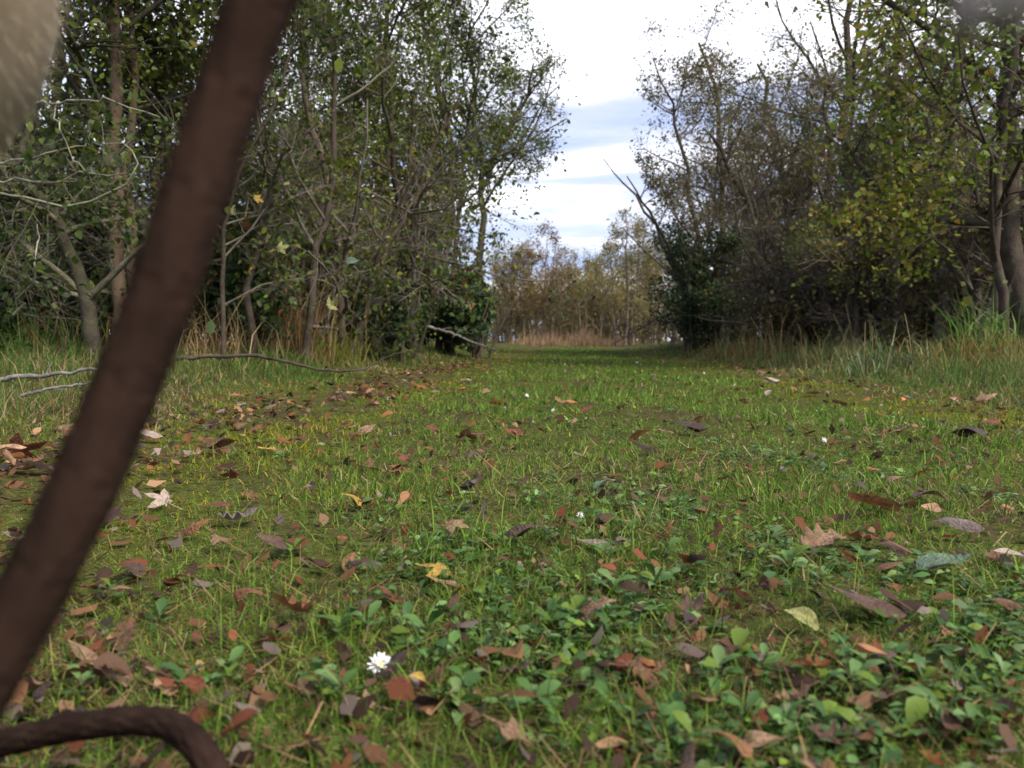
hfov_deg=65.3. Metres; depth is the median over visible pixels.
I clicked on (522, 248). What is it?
birch tree
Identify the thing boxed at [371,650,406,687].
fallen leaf
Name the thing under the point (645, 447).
fallen leaf
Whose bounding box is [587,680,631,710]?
weed rosette
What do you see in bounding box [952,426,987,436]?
fallen leaf
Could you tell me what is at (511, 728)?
fallen leaf
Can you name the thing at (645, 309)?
birch tree
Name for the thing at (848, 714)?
weed rosette
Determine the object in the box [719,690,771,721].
weed rosette
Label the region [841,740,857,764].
fallen leaf
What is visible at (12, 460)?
fallen leaf
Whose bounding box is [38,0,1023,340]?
sky
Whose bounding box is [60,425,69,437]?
fallen leaf
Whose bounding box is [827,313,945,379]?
grass tuft
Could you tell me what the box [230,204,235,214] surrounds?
hanging leaf
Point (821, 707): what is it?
weed rosette
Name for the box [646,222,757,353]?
holly bush
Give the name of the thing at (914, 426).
fallen leaf
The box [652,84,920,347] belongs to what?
thorn bush
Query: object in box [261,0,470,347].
oak tree
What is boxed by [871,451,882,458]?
fallen leaf
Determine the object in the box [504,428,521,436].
fallen leaf
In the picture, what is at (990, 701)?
fallen leaf
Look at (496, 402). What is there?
fallen leaf
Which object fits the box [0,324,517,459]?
verge grass
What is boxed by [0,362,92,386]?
fallen branch
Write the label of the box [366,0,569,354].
hawthorn
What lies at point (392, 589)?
weed rosette
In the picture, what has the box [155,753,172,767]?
fallen leaf
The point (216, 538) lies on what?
fallen leaf
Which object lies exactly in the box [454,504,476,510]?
fallen leaf
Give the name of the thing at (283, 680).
fallen leaf
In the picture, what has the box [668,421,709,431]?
fallen leaf
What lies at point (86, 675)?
weed rosette
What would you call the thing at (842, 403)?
fallen leaf
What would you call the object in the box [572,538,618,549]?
fallen leaf
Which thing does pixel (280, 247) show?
hanging leaf
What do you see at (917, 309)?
bramble bush
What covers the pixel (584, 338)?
dry reed grass
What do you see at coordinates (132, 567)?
fallen leaf
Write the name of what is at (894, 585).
fallen leaf
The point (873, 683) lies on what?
weed rosette
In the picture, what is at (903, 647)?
weed rosette
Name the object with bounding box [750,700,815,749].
weed rosette
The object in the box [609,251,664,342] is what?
birch tree
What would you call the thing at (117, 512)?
fallen leaf
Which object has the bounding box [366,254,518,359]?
bramble bush
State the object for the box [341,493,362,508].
fallen leaf
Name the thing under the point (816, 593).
fallen leaf
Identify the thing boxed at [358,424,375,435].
fallen leaf
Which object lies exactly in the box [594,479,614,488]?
fallen leaf
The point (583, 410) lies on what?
fallen leaf
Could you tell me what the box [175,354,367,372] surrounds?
fallen branch
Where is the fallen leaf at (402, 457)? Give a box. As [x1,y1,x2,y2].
[394,452,416,463]
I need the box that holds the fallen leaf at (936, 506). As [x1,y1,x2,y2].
[922,502,943,511]
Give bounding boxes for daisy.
[367,652,390,679]
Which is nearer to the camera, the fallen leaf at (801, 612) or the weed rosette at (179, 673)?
the weed rosette at (179, 673)
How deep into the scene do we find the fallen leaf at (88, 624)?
0.65 m
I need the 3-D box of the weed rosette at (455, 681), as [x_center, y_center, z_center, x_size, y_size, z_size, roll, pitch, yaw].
[-0.031,0.207,0.525,0.034,0.018,0.037,-3,4,-40]
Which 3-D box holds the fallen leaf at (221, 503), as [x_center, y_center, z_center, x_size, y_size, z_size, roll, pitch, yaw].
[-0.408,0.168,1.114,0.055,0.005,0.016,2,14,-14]
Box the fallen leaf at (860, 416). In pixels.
[856,413,864,419]
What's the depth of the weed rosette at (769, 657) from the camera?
0.58 m
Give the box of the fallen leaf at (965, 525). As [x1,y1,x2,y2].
[933,517,990,535]
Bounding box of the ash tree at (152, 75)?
[46,0,311,196]
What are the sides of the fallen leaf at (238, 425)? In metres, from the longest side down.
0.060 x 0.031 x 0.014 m
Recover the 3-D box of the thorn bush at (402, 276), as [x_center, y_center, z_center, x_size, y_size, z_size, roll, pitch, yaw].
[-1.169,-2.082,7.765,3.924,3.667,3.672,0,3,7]
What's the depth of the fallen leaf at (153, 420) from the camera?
2.36 m
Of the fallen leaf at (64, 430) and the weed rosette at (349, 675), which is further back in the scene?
the fallen leaf at (64, 430)
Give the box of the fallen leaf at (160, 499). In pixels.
[144,489,181,508]
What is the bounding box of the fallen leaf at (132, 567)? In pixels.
[119,562,145,578]
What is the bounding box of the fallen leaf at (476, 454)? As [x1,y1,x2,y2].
[465,451,483,458]
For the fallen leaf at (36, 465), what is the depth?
1.46 m
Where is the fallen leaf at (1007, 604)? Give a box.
[984,598,1022,611]
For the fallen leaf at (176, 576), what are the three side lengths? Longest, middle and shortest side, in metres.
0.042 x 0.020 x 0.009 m
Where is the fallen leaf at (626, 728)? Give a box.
[621,723,636,737]
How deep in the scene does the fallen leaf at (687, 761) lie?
0.44 m
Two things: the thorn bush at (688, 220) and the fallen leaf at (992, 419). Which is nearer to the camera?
the fallen leaf at (992, 419)
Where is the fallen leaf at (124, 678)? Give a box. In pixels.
[94,657,132,693]
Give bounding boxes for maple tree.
[1,0,370,335]
[21,0,329,320]
[790,0,1023,348]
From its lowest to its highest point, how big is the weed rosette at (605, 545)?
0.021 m
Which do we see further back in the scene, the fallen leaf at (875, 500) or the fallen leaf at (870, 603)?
the fallen leaf at (875, 500)
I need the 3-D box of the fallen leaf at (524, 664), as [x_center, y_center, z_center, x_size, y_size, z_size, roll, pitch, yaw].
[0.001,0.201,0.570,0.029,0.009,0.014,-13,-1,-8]
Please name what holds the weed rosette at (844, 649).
on the ground at (192, 489)
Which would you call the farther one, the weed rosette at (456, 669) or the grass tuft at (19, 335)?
the grass tuft at (19, 335)
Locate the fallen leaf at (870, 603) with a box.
[823,584,915,619]
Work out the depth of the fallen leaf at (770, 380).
4.37 m
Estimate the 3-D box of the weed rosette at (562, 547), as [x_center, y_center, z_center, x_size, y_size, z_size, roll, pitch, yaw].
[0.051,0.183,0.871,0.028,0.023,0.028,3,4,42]
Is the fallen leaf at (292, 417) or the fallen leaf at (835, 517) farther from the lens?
the fallen leaf at (292, 417)
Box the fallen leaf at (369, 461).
[364,456,374,470]
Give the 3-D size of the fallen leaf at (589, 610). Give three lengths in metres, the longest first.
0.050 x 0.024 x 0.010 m
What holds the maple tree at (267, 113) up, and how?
on the ground at (192, 489)
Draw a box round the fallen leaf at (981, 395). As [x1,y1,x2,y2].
[972,390,997,401]
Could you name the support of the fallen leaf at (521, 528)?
on the ground at (192, 489)
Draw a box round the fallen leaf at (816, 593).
[809,590,825,601]
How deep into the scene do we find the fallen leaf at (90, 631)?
0.65 m
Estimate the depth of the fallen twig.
5.00 m
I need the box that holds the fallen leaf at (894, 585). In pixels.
[886,582,907,591]
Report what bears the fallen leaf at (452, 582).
on the ground at (192, 489)
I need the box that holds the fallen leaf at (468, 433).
[438,428,485,438]
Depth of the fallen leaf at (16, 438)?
1.64 m
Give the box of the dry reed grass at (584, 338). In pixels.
[497,319,642,346]
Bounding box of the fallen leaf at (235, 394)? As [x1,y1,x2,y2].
[230,392,244,396]
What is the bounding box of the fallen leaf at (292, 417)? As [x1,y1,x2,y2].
[281,415,297,418]
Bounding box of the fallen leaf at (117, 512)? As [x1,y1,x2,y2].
[108,504,122,523]
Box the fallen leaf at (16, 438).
[1,432,47,457]
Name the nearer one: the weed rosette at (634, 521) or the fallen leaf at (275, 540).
the fallen leaf at (275, 540)
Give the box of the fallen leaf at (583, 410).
[579,406,592,413]
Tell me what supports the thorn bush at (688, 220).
on the ground at (192, 489)
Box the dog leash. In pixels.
[0,0,301,767]
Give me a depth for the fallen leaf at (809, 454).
1.64 m
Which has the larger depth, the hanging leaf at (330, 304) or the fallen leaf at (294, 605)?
the hanging leaf at (330, 304)
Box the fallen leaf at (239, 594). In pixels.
[233,588,262,599]
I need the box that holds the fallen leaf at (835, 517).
[823,512,838,524]
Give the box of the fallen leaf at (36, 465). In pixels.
[15,461,50,469]
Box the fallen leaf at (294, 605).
[270,590,329,611]
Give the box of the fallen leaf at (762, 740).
[743,730,781,746]
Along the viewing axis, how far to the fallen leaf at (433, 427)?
2.10 m
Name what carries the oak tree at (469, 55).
on the ground at (192, 489)
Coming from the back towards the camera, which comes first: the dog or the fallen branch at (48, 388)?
the fallen branch at (48, 388)
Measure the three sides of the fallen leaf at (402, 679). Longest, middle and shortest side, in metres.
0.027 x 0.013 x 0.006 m
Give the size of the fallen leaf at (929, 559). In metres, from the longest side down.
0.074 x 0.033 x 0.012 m
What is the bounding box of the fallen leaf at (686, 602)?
[671,593,704,616]
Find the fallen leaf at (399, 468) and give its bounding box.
[390,461,406,471]
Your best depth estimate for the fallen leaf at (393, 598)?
0.73 m
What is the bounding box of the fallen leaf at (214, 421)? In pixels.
[207,419,220,424]
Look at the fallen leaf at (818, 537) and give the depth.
0.91 m
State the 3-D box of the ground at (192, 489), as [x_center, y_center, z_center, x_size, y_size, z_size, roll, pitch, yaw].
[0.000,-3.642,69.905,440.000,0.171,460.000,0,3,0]
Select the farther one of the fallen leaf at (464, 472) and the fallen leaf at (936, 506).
the fallen leaf at (464, 472)
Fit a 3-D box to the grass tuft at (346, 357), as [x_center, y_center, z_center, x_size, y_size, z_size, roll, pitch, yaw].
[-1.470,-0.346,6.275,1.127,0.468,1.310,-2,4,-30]
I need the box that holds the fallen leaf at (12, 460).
[2,449,43,469]
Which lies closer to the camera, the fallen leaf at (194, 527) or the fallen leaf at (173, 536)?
the fallen leaf at (173, 536)
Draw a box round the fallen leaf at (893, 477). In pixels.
[885,476,905,482]
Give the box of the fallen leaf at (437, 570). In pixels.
[419,562,466,580]
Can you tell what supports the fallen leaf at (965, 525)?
on the leaf litter
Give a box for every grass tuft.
[0,281,113,356]
[179,287,304,368]
[238,244,370,364]
[260,317,405,369]
[678,339,755,360]
[699,308,821,363]
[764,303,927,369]
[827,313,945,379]
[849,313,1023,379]
[923,276,1023,364]
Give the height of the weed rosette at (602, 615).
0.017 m
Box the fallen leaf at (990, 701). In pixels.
[976,700,1003,709]
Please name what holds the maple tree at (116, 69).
on the ground at (192, 489)
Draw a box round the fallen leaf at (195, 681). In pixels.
[180,675,209,689]
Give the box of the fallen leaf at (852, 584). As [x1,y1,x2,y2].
[843,580,858,589]
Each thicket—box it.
[125,0,413,363]
[417,253,682,343]
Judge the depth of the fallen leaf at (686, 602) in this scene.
0.70 m
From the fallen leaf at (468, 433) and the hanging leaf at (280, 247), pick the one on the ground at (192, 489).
the fallen leaf at (468, 433)
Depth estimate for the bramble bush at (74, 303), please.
5.58 m
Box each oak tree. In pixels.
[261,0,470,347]
[268,0,534,354]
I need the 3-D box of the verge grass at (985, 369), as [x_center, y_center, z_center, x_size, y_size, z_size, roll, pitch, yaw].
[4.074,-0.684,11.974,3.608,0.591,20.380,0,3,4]
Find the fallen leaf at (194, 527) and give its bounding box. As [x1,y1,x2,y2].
[183,519,210,535]
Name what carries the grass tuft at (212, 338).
on the ground at (192, 489)
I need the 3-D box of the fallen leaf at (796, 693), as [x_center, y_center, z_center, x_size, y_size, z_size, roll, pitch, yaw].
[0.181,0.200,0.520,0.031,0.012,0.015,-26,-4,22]
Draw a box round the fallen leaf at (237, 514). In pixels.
[217,506,260,519]
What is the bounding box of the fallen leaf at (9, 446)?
[0,444,26,450]
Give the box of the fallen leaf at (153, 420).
[150,409,170,422]
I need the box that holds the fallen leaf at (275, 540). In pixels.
[256,533,291,551]
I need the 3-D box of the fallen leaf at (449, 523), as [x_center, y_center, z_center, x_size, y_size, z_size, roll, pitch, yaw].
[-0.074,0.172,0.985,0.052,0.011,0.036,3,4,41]
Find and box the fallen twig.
[341,351,424,372]
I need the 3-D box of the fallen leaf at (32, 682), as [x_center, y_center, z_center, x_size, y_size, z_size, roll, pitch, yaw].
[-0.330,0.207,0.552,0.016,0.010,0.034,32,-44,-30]
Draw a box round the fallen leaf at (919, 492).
[905,489,950,500]
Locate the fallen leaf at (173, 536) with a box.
[152,528,184,545]
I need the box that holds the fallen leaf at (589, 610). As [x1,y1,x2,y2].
[576,595,615,621]
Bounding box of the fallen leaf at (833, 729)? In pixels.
[809,720,868,743]
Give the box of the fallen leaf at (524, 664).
[499,659,532,672]
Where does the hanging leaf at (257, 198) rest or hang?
hanging from the thorn thicket at (317, 20)
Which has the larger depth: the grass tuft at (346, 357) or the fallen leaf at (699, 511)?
the grass tuft at (346, 357)
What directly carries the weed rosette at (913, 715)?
on the ground at (192, 489)
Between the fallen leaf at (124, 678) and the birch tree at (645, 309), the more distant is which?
the birch tree at (645, 309)
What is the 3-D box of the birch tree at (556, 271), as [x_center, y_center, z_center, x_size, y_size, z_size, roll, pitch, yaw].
[1.223,-4.461,34.521,3.695,5.714,4.184,-1,3,-13]
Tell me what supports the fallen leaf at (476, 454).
on the ground at (192, 489)
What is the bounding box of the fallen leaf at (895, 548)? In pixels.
[878,541,908,555]
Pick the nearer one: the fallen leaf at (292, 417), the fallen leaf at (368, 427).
the fallen leaf at (368, 427)
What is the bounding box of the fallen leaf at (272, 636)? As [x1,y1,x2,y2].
[251,632,293,644]
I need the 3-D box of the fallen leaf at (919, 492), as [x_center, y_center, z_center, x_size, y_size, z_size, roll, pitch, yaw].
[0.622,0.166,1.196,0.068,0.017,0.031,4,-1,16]
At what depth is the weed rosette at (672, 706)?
0.49 m
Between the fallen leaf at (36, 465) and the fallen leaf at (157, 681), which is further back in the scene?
the fallen leaf at (36, 465)
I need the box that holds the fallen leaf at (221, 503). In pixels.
[200,501,238,505]
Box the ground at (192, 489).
[0,341,1023,767]
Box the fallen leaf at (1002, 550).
[993,548,1023,557]
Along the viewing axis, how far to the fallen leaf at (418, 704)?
0.52 m
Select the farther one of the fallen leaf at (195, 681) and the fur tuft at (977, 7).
the fallen leaf at (195, 681)
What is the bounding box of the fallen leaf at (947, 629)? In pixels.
[940,625,955,634]
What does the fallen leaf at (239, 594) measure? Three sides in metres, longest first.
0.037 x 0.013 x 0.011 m
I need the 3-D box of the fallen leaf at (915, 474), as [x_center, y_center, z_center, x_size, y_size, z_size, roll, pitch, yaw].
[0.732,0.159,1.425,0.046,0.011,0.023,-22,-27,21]
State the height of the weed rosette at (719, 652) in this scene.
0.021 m
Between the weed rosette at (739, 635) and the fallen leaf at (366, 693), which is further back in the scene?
the weed rosette at (739, 635)
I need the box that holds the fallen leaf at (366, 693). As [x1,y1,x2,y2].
[357,689,392,709]
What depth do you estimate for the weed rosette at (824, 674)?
0.55 m
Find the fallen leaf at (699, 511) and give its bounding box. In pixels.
[690,508,710,514]
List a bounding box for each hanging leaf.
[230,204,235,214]
[250,194,263,202]
[269,241,288,253]
[326,296,337,309]
[346,257,359,262]
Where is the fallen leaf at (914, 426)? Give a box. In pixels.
[892,424,924,431]
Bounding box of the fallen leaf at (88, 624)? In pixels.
[82,621,94,628]
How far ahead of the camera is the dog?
0.28 m
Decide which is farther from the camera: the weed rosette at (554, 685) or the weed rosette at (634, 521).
the weed rosette at (634, 521)
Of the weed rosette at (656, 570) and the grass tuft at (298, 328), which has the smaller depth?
the weed rosette at (656, 570)
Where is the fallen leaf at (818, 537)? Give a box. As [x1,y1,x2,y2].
[801,523,848,546]
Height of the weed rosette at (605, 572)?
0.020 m
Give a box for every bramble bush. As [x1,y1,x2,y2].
[0,199,231,351]
[102,210,371,352]
[263,244,465,361]
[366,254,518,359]
[737,284,873,353]
[851,252,1010,350]
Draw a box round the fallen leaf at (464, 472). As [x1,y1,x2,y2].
[456,471,481,473]
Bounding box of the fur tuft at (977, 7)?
[925,0,1023,73]
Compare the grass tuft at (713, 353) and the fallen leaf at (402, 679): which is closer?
the fallen leaf at (402, 679)
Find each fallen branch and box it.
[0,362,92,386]
[20,375,86,397]
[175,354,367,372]
[428,325,498,349]
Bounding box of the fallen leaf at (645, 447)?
[632,440,659,453]
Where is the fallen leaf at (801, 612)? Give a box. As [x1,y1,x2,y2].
[783,607,825,634]
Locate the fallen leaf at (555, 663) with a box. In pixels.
[540,651,573,667]
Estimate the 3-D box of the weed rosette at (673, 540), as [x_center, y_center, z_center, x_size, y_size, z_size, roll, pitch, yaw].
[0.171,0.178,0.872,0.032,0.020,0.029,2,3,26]
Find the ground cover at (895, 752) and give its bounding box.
[223,384,1023,767]
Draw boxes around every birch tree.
[485,237,542,342]
[489,238,564,333]
[497,218,588,337]
[540,244,585,322]
[548,248,604,338]
[552,257,620,340]
[576,205,675,345]
[581,245,624,313]
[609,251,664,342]
[622,239,681,343]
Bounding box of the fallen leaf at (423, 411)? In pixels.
[413,404,427,414]
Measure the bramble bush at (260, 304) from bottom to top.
1.173 m
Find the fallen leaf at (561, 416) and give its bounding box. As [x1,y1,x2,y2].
[553,414,565,419]
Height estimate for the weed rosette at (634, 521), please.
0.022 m
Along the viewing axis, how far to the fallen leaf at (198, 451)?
1.68 m
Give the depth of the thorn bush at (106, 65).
4.76 m
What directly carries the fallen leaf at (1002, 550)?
on the ground at (192, 489)
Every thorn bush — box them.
[0,0,199,351]
[0,61,370,349]
[20,0,436,362]
[233,0,595,354]
[597,38,936,350]
[604,125,840,347]
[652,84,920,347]
[725,81,1021,348]
[745,72,1023,345]
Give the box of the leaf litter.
[0,356,1023,767]
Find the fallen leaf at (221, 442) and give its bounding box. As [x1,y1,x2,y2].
[204,437,236,448]
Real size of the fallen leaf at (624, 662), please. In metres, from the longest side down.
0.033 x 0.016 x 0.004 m
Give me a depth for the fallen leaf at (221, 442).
1.81 m
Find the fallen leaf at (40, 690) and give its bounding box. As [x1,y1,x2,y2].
[34,681,63,696]
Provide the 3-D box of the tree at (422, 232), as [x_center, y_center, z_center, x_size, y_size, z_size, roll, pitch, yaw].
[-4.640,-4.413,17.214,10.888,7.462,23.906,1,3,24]
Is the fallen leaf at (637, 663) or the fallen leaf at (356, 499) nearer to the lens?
the fallen leaf at (637, 663)
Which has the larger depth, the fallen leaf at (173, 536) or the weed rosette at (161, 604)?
the fallen leaf at (173, 536)
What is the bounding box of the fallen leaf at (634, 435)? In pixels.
[630,430,649,442]
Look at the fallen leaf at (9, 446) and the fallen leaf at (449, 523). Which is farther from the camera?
the fallen leaf at (9, 446)
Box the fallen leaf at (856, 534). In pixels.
[845,530,884,541]
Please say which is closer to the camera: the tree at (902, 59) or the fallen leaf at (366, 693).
the fallen leaf at (366, 693)
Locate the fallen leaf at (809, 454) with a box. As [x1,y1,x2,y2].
[801,453,815,458]
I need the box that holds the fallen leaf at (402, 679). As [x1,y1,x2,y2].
[381,676,419,694]
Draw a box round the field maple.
[693,0,981,250]
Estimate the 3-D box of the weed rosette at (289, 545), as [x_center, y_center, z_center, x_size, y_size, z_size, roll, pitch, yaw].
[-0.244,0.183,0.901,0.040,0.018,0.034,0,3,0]
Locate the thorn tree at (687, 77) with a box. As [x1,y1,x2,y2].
[626,0,835,348]
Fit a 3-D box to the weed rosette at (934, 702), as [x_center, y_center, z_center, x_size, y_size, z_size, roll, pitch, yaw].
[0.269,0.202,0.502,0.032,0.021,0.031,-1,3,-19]
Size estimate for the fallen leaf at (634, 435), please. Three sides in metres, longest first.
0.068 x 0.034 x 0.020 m
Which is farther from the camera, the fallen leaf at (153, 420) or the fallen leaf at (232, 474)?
the fallen leaf at (153, 420)
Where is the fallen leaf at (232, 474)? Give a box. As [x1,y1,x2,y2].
[219,468,249,477]
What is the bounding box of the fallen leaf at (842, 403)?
[831,399,847,406]
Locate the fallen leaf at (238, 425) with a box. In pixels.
[234,423,246,428]
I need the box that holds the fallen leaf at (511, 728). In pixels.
[481,713,565,756]
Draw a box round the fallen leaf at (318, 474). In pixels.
[315,469,326,477]
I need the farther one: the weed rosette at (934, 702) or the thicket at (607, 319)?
the thicket at (607, 319)
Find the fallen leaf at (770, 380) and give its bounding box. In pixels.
[760,377,782,383]
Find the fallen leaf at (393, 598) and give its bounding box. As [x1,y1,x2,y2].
[373,585,404,602]
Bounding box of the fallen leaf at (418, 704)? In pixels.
[412,696,440,714]
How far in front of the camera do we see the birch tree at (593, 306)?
38.69 m
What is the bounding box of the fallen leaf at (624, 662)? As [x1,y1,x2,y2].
[615,659,632,667]
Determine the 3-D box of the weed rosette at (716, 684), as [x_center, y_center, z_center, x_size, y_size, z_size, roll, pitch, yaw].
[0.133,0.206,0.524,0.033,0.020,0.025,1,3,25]
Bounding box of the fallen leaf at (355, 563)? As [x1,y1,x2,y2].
[345,558,368,569]
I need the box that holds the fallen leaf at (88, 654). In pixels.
[68,639,97,664]
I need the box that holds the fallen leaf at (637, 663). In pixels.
[609,656,666,687]
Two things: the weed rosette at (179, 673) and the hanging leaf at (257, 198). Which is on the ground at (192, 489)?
the weed rosette at (179, 673)
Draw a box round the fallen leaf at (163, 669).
[145,663,179,673]
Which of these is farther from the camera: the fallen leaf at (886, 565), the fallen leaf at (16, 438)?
the fallen leaf at (16, 438)
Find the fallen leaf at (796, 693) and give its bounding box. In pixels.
[766,684,811,700]
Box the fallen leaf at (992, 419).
[984,417,1003,424]
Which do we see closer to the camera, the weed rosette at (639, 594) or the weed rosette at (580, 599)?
the weed rosette at (580, 599)
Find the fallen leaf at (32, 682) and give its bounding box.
[23,673,47,690]
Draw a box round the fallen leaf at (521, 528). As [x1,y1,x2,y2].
[505,524,543,537]
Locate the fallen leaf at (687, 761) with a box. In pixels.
[677,742,694,767]
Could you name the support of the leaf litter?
on the ground at (192, 489)
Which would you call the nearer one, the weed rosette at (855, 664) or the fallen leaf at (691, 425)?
the weed rosette at (855, 664)
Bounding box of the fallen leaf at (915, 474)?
[914,469,934,476]
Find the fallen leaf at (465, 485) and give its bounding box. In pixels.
[460,474,492,489]
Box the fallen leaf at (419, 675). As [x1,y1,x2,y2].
[410,671,427,683]
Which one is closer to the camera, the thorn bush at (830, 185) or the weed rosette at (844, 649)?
the weed rosette at (844, 649)
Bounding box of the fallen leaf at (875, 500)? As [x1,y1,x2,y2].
[848,491,908,512]
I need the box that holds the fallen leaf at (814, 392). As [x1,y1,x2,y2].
[807,391,821,393]
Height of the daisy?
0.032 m
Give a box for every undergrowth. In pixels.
[0,75,484,350]
[651,96,1023,350]
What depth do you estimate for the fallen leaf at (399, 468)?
1.40 m
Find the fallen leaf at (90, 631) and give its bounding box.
[84,626,101,644]
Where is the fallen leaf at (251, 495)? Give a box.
[241,490,257,498]
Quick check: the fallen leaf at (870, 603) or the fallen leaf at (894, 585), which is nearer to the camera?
the fallen leaf at (870, 603)
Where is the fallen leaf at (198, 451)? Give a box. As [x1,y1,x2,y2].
[179,447,202,461]
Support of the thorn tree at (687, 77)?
on the ground at (192, 489)
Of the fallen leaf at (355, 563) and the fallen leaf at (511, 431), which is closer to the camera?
the fallen leaf at (355, 563)
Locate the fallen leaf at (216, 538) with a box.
[204,526,235,544]
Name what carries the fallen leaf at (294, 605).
on the ground at (192, 489)
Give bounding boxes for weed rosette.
[56,664,95,693]
[89,578,128,597]
[141,598,179,629]
[158,662,209,688]
[204,646,245,682]
[274,538,312,556]
[296,657,337,688]
[311,607,365,635]
[312,669,368,706]
[345,601,387,629]
[375,584,406,609]
[390,601,412,624]
[401,609,444,644]
[433,676,486,727]
[447,665,484,690]
[481,603,513,619]
[510,677,560,707]
[527,598,569,629]
[551,544,569,559]
[560,595,596,622]
[567,667,594,697]
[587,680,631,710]
[592,542,616,561]
[593,568,636,592]
[595,610,623,644]
[609,702,645,721]
[617,518,639,534]
[620,590,646,605]
[639,563,672,587]
[642,701,691,739]
[651,537,681,559]
[669,710,721,749]
[689,676,738,717]
[698,645,742,691]
[710,627,759,660]
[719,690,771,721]
[741,643,782,671]
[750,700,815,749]
[767,545,812,570]
[790,664,846,690]
[801,699,866,742]
[805,562,836,582]
[822,630,867,661]
[826,658,885,696]
[835,707,883,736]
[849,544,879,566]
[855,671,898,702]
[882,695,944,743]
[883,642,908,669]
[897,558,927,573]
[901,653,954,690]
[916,685,964,723]
[940,701,996,747]
[970,645,1016,676]
[981,652,1021,680]
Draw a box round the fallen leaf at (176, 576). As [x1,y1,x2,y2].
[160,573,190,590]
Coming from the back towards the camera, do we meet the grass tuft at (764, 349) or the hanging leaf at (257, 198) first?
the grass tuft at (764, 349)
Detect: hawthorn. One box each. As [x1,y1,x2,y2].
[0,47,259,361]
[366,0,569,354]
[695,40,890,344]
[777,0,1023,346]
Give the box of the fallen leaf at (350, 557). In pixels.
[342,552,354,571]
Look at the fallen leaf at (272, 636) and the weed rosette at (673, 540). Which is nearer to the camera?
the fallen leaf at (272, 636)
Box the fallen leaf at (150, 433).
[144,430,166,440]
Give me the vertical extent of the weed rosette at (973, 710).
0.021 m
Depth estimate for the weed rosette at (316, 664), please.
0.56 m
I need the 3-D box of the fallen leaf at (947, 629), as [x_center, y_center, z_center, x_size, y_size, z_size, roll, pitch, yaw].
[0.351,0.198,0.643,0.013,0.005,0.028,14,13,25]
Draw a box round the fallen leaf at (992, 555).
[984,549,1002,560]
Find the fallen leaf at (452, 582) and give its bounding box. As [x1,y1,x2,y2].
[430,577,461,588]
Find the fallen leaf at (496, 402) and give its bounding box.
[488,400,506,406]
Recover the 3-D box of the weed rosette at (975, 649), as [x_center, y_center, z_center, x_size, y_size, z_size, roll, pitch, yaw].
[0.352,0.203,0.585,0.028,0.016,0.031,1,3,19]
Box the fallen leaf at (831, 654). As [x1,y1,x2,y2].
[811,648,840,656]
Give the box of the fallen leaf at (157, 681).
[153,673,176,688]
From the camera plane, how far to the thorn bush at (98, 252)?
5.98 m
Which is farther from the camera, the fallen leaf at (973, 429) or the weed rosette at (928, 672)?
the fallen leaf at (973, 429)
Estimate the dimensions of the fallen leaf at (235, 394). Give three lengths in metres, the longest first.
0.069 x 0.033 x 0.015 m
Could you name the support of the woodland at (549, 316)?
on the ground at (192, 489)
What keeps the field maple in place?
on the ground at (192, 489)
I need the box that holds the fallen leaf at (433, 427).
[426,424,440,434]
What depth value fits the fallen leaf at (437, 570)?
0.81 m
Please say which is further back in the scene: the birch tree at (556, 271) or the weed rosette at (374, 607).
the birch tree at (556, 271)
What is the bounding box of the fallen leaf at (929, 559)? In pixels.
[908,552,974,574]
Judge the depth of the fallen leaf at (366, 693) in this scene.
0.52 m
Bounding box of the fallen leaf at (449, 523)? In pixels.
[430,519,468,531]
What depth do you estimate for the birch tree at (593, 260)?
45.83 m
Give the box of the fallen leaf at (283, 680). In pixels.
[279,675,299,690]
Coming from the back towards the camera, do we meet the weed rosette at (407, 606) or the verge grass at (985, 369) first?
the verge grass at (985, 369)
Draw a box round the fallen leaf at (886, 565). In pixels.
[873,562,902,569]
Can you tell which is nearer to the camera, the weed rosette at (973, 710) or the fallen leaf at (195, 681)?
the weed rosette at (973, 710)
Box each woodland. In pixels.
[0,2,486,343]
[416,274,677,341]
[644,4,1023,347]
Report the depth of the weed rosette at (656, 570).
0.78 m
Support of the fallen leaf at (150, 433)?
on the ground at (192, 489)
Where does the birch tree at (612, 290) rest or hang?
on the ground at (192, 489)
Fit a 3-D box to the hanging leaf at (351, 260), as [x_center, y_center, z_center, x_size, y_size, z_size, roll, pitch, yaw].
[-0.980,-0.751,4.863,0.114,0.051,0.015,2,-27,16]
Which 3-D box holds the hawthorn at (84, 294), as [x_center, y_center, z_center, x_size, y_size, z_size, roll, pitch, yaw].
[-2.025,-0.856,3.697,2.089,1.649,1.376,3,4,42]
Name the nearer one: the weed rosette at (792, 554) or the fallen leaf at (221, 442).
the weed rosette at (792, 554)
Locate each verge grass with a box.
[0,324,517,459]
[623,312,1023,416]
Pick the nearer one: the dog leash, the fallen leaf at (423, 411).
the dog leash
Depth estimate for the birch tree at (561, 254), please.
47.03 m
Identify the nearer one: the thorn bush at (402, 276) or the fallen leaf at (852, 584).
the fallen leaf at (852, 584)
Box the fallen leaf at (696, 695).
[664,692,718,703]
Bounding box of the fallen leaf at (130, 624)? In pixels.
[110,617,139,654]
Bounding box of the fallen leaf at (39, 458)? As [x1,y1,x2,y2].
[30,454,43,461]
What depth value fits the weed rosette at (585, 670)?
0.56 m
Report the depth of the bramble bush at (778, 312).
9.88 m
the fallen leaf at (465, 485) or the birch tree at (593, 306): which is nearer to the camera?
the fallen leaf at (465, 485)
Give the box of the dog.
[0,0,80,167]
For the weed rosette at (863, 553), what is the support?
on the ground at (192, 489)

